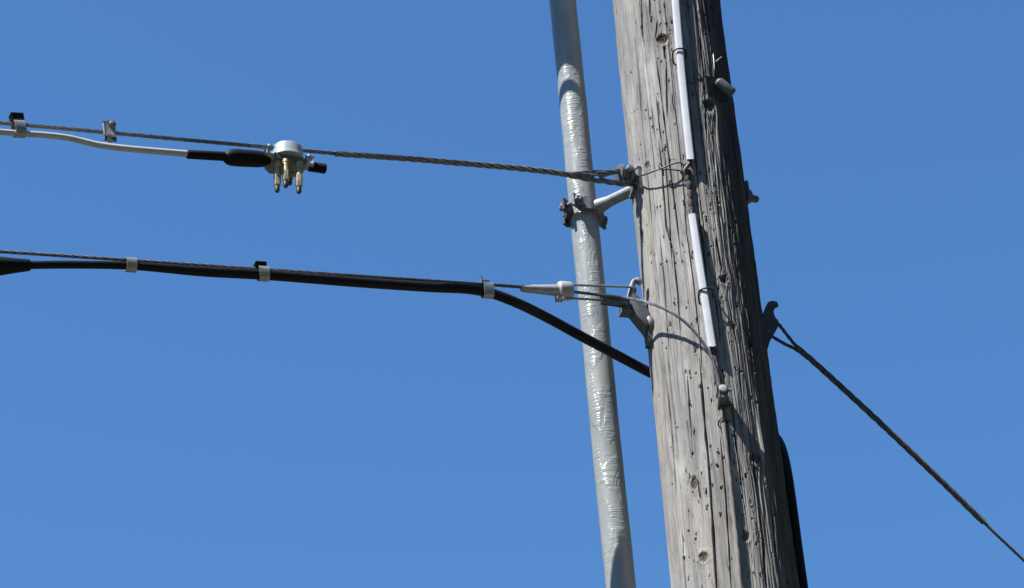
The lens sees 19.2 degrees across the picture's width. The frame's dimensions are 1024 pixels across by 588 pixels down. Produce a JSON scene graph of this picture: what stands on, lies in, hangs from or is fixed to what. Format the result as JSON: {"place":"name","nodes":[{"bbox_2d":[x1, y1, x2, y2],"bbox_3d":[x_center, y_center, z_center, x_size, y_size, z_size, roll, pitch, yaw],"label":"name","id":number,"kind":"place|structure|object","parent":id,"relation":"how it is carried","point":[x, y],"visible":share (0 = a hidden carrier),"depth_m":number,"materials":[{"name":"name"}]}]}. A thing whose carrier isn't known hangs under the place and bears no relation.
{"place":"outdoors","nodes":[
{"label":"outdoors","id":0,"kind":"place"},
{"bbox_2d":[0,0,1023,587],"label":"sky","id":1,"kind":"structure","parent":0,"point":[158,430],"materials":[{"name":"blue"}]},
{"label":"ground","id":2,"kind":"structure","parent":0,"visible":0},
{"bbox_2d":[549,0,635,587],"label":"riser pipe","id":3,"kind":"object","parent":2,"relation":"on","point":[616,543],"visible":0.94,"depth_m":7.07,"materials":[{"name":"grey metal"}]},
{"bbox_2d":[613,0,799,587],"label":"utility pole","id":4,"kind":"object","parent":2,"relation":"on","point":[696,504],"visible":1,"depth_m":6.88,"materials":[{"name":"grey wood"}]},
{"bbox_2d":[559,183,636,229],"bbox_3d":[0.225,-0.207,7.255,0.210,0.059,0.139,-17,-37,17],"label":"standoff bracket","id":5,"kind":"object","parent":4,"relation":"attached to","point":[598,207],"visible":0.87,"depth_m":7.23,"materials":[{"name":"metal"}]},
{"bbox_2d":[619,277,654,348],"bbox_3d":[0.288,0.044,6.963,0.086,0.180,0.054,1,-35,-9],"label":"pole hook","id":6,"kind":"object","parent":4,"relation":"attached to","point":[639,316],"visible":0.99,"depth_m":6.94,"materials":[{"name":"metal"}]},
{"bbox_2d":[520,281,636,307],"bbox_3d":[0.155,-0.004,6.923,0.291,0.074,0.044,9,-37,-18],"label":"dead end clamp","id":7,"kind":"object","parent":6,"relation":"attached to","point":[560,291],"visible":1,"depth_m":6.89,"materials":[{"name":"metal"}]},
{"bbox_2d":[0,250,520,288],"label":"steel strand","id":8,"kind":"object","parent":7,"relation":"attached to","point":[210,265],"visible":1,"depth_m":6.62,"materials":[{"name":"metal"}]},
{"bbox_2d":[253,261,269,281],"bbox_3d":[-0.548,-0.048,6.643,0.032,0.047,0.029,9,-37,-18],"label":"cable clip","id":9,"kind":"object","parent":8,"relation":"attached to","point":[264,268],"visible":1,"depth_m":6.63,"materials":[{"name":"metal"}]},
{"bbox_2d":[0,256,807,587],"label":"trunk cable","id":10,"kind":"object","parent":8,"relation":"hanging from","point":[12,266],"visible":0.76,"depth_m":6.70,"materials":[{"name":"black rubber"}]},
{"bbox_2d":[124,257,137,272],"bbox_3d":[-0.821,-0.063,6.533,0.026,0.036,0.029,9,-37,-18],"label":"cable clip","id":11,"kind":"object","parent":10,"relation":"attached to","point":[132,264],"visible":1,"depth_m":6.52,"materials":[{"name":"metal"}]},
{"bbox_2d":[479,276,494,298],"bbox_3d":[-0.057,-0.014,6.830,0.027,0.056,0.029,9,-37,-18],"label":"cable clip","id":12,"kind":"object","parent":8,"relation":"attached to","point":[489,291],"visible":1,"depth_m":6.82,"materials":[{"name":"metal"}]},
{"bbox_2d":[574,291,720,385],"bbox_3d":[0.299,0.116,6.822,0.317,0.330,0.055,-8,-35,5],"label":"bond wire","id":13,"kind":"object","parent":7,"relation":"attached to","point":[694,331],"visible":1,"depth_m":6.84,"materials":[{"name":"grey metal"}]},
{"bbox_2d":[614,164,758,203],"bbox_3d":[0.421,-0.250,7.221,0.382,0.094,0.054,12,-38,-23],"label":"through bolt","id":14,"kind":"object","parent":4,"relation":"attached to","point":[628,172],"visible":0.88,"depth_m":7.14,"materials":[{"name":"metal"}]},
{"bbox_2d":[0,121,635,186],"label":"steel strand","id":15,"kind":"object","parent":14,"relation":"attached to","point":[600,174],"visible":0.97,"depth_m":6.88,"materials":[{"name":"metal"}]},
{"bbox_2d":[9,112,26,137],"bbox_3d":[-1.048,-0.357,6.433,0.037,0.062,0.029,12,-38,-23],"label":"cable clip","id":16,"kind":"object","parent":15,"relation":"attached to","point":[19,127],"visible":1,"depth_m":6.42,"materials":[{"name":"metal"}]},
{"bbox_2d":[102,120,116,142],"bbox_3d":[-0.867,-0.350,6.538,0.033,0.059,0.039,-5,-35,0],"label":"strand clamp","id":17,"kind":"object","parent":15,"relation":"attached to","point":[109,131],"visible":1,"depth_m":6.53,"materials":[{"name":"metal"}]},
{"bbox_2d":[0,129,270,166],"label":"coaxial cable","id":18,"kind":"object","parent":15,"relation":"hanging from","point":[242,158],"visible":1,"depth_m":6.55,"materials":[{"name":"silver metal"}]},
{"bbox_2d":[264,140,326,193],"bbox_3d":[-0.476,-0.265,6.652,0.143,0.134,0.075,6,-36,-15],"label":"cable tap","id":19,"kind":"object","parent":15,"relation":"hanging from","point":[289,162],"visible":1,"depth_m":6.64,"materials":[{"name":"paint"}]},
{"bbox_2d":[635,162,691,176],"bbox_3d":[0.346,-0.286,7.097,0.147,0.062,0.040,-19,-38,20],"label":"tie wire","id":20,"kind":"object","parent":14,"relation":"attached to","point":[689,171],"visible":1,"depth_m":7.08,"materials":[{"name":"metal"}]},
{"bbox_2d":[712,53,721,74],"bbox_3d":[0.496,-0.554,7.306,0.026,0.070,0.010,-5,-35,0],"label":"bent nail","id":21,"kind":"object","parent":4,"relation":"attached to","point":[715,62],"visible":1,"depth_m":7.31,"materials":[{"name":"metal"}]},
{"bbox_2d":[703,76,735,101],"bbox_3d":[0.494,-0.497,7.242,0.074,0.071,0.048,17,-41,-28],"label":"stub bolt","id":22,"kind":"object","parent":4,"relation":"attached to","point":[720,89],"visible":1,"depth_m":7.24,"materials":[{"name":"metal"}]},
{"bbox_2d":[716,384,731,407],"bbox_3d":[0.469,0.226,6.695,0.032,0.035,0.050,-2,-35,-4],"label":"ground clamp","id":23,"kind":"object","parent":4,"relation":"attached to","point":[723,390],"visible":1,"depth_m":6.68,"materials":[{"name":"metal"}]},
{"bbox_2d":[762,301,778,348],"bbox_3d":[0.600,0.077,7.061,0.078,0.183,0.045,5,-36,-14],"label":"pole hook","id":24,"kind":"object","parent":4,"relation":"attached to","point":[770,321],"visible":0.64,"depth_m":7.06,"materials":[{"name":"metal"}]},
{"bbox_2d":[772,323,1023,561],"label":"guy wire","id":25,"kind":"object","parent":24,"relation":"attached to","point":[938,478],"visible":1,"depth_m":7.01,"materials":[{"name":"black metal"}]},
{"bbox_2d":[683,159,742,587],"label":"ground wire","id":26,"kind":"object","parent":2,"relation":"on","point":[733,504],"visible":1,"depth_m":6.60,"materials":[{"name":"metal"}]},
{"bbox_2d":[671,0,694,160],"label":"wire cover","id":27,"kind":"object","parent":26,"relation":"attached to","point":[684,101],"visible":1,"depth_m":7.21,"materials":[{"name":"white plastic"}]},
{"bbox_2d":[672,48,686,62],"bbox_3d":[0.401,-0.570,7.271,0.037,0.027,0.036,-5,-35,0],"label":"wire staple","id":28,"kind":"object","parent":27,"relation":"attached to","point":[684,49],"visible":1,"depth_m":7.27,"materials":[{"name":"grey metal"}]},
{"bbox_2d":[688,213,716,346],"bbox_3d":[0.432,-0.029,6.886,0.026,0.372,0.022,-5,-35,0],"label":"wire cover","id":29,"kind":"object","parent":26,"relation":"attached to","point":[704,294],"visible":1,"depth_m":6.88,"materials":[{"name":"white plastic"}]},
{"bbox_2d":[698,287,713,303],"bbox_3d":[0.439,0.005,6.864,0.037,0.027,0.036,-5,-35,0],"label":"wire staple","id":30,"kind":"object","parent":29,"relation":"attached to","point":[711,289],"visible":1,"depth_m":6.86,"materials":[{"name":"grey metal"}]}
]}

